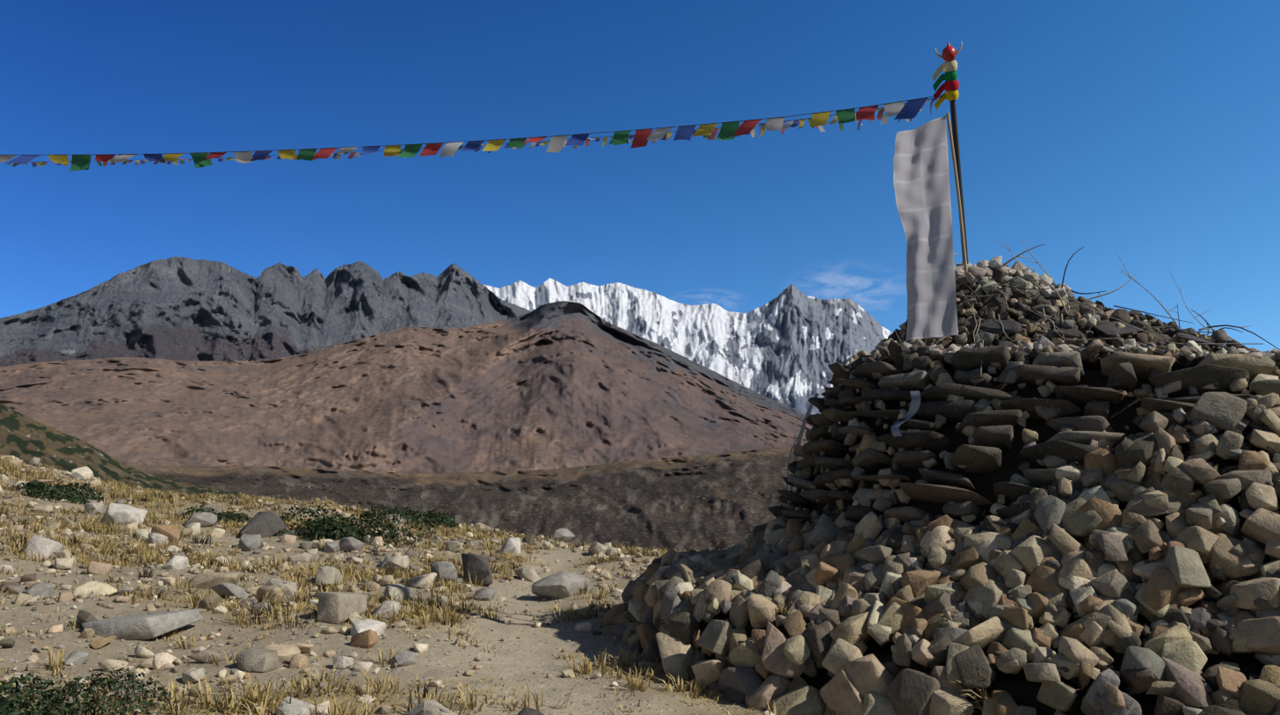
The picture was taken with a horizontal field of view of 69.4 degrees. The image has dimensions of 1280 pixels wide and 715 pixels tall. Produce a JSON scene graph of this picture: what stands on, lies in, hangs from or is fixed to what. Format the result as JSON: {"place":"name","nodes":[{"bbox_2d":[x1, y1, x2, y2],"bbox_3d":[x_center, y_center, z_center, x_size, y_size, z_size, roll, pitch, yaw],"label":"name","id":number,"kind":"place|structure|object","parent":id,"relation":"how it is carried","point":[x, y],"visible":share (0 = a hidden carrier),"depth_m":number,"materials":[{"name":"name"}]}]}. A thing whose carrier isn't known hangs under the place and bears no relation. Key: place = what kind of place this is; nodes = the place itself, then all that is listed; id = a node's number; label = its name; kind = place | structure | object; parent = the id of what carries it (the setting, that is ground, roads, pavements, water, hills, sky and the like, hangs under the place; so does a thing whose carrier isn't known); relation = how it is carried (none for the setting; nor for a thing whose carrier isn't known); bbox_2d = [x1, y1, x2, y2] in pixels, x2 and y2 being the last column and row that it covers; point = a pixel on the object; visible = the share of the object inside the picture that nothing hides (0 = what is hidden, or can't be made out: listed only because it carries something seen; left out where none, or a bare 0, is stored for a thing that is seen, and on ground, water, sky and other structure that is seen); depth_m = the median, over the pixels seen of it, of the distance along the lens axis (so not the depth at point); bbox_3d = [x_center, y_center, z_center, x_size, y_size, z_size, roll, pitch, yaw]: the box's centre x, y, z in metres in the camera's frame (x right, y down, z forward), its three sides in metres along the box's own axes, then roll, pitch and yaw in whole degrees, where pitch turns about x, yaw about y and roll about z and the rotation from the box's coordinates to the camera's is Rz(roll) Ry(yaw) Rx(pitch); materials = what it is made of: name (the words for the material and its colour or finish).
{"place":"outdoors","nodes":[
{"label":"outdoors","id":0,"kind":"place"},
{"bbox_2d":[0,402,275,500],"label":"hill slope","id":1,"kind":"structure","parent":0,"point":[23,436],"depth_m":65.91,"materials":[{"name":"green plant"}]},
{"bbox_2d":[0,256,530,367],"bbox_3d":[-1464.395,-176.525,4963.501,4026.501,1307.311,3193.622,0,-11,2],"label":"grey hill peaks","id":2,"kind":"object","parent":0,"point":[179,309],"depth_m":5041.63,"materials":[{"name":"grey stone"}]},
{"bbox_2d":[0,460,770,714],"bbox_3d":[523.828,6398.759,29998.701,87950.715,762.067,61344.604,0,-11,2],"label":"ground","id":3,"kind":"structure","parent":0,"point":[526,656],"depth_m":8.77,"materials":[{"name":"soil"}]},
{"bbox_2d":[15,478,103,504],"bbox_3d":[-12.383,2.902,19.754,1.737,0.655,1.698,7,-13,-30],"label":"juniper shrub","id":4,"kind":"object","parent":3,"relation":"on","point":[70,493],"visible":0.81,"depth_m":19.43,"materials":[{"name":"green plant"}]},
{"bbox_2d":[0,663,174,714],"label":"juniper shrub","id":5,"kind":"object","parent":3,"relation":"on","point":[6,703],"visible":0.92,"depth_m":5.85,"materials":[{"name":"green plant"}]},
{"bbox_2d":[181,504,251,523],"bbox_3d":[-8.898,3.396,19.627,2.068,0.570,0.972,-6,-13,27],"label":"juniper shrub","id":6,"kind":"object","parent":3,"relation":"on","point":[232,515],"visible":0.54,"depth_m":19.49,"materials":[{"name":"green plant"}]},
{"bbox_2d":[21,501,608,714],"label":"rocks","id":7,"kind":"object","parent":3,"relation":"on","point":[335,607],"visible":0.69,"depth_m":12.35,"materials":[{"name":"stone"}]},
{"bbox_2d":[272,501,437,547],"bbox_3d":[-5.741,3.386,18.524,3.276,0.938,1.668,5,-12,-22],"label":"juniper shrub","id":8,"kind":"object","parent":3,"relation":"on","point":[328,527],"visible":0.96,"depth_m":18.25,"materials":[{"name":"green plant"}]},
{"bbox_2d":[0,513,722,714],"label":"pebbles","id":9,"kind":"object","parent":3,"relation":"on","point":[141,651],"visible":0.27,"depth_m":9.53,"materials":[{"name":"stone"}]},
{"bbox_2d":[0,455,775,714],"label":"rocks","id":10,"kind":"object","parent":3,"relation":"on","point":[269,658],"visible":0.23,"depth_m":11.77,"materials":[{"name":"grey stone"}]},
{"bbox_2d":[363,502,459,529],"bbox_3d":[-5.602,3.977,22.957,2.421,0.722,1.483,7,-13,-30],"label":"juniper shrub","id":11,"kind":"object","parent":3,"relation":"on","point":[425,516],"visible":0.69,"depth_m":23.09,"materials":[{"name":"green plant"}]},
{"bbox_2d":[0,453,827,714],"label":"dry grass","id":12,"kind":"structure","parent":3,"relation":"on","point":[417,608],"depth_m":12.48,"materials":[{"name":"yellow plant"}]},
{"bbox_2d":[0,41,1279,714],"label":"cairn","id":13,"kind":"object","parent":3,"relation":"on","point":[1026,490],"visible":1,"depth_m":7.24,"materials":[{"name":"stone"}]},
{"bbox_2d":[0,300,813,472],"bbox_3d":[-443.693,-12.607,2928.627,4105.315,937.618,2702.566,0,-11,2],"label":"brown hill","id":14,"kind":"structure","parent":0,"point":[558,384],"depth_m":2767.92,"materials":[{"name":"brown soil"}]},
{"bbox_2d":[127,444,804,552],"bbox_3d":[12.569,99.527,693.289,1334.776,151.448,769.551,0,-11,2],"label":"moraine hill","id":15,"kind":"structure","parent":0,"point":[713,501],"depth_m":781.74,"materials":[{"name":"brown soil"}]},
{"bbox_2d":[0,0,1279,351],"label":"sky","id":16,"kind":"structure","parent":0,"point":[1147,131],"materials":[{"name":"blue"}]},
{"bbox_2d":[483,277,892,405],"bbox_3d":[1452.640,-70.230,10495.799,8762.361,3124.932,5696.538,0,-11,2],"label":"mountain","id":17,"kind":"structure","parent":0,"point":[789,344],"depth_m":12178.15,"materials":[{"name":"white snow"}]},
{"bbox_2d":[785,394,840,422],"bbox_3d":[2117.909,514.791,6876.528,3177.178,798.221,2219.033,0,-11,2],"label":"ridge hill","id":18,"kind":"structure","parent":0,"point":[801,403],"depth_m":7761.23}
]}

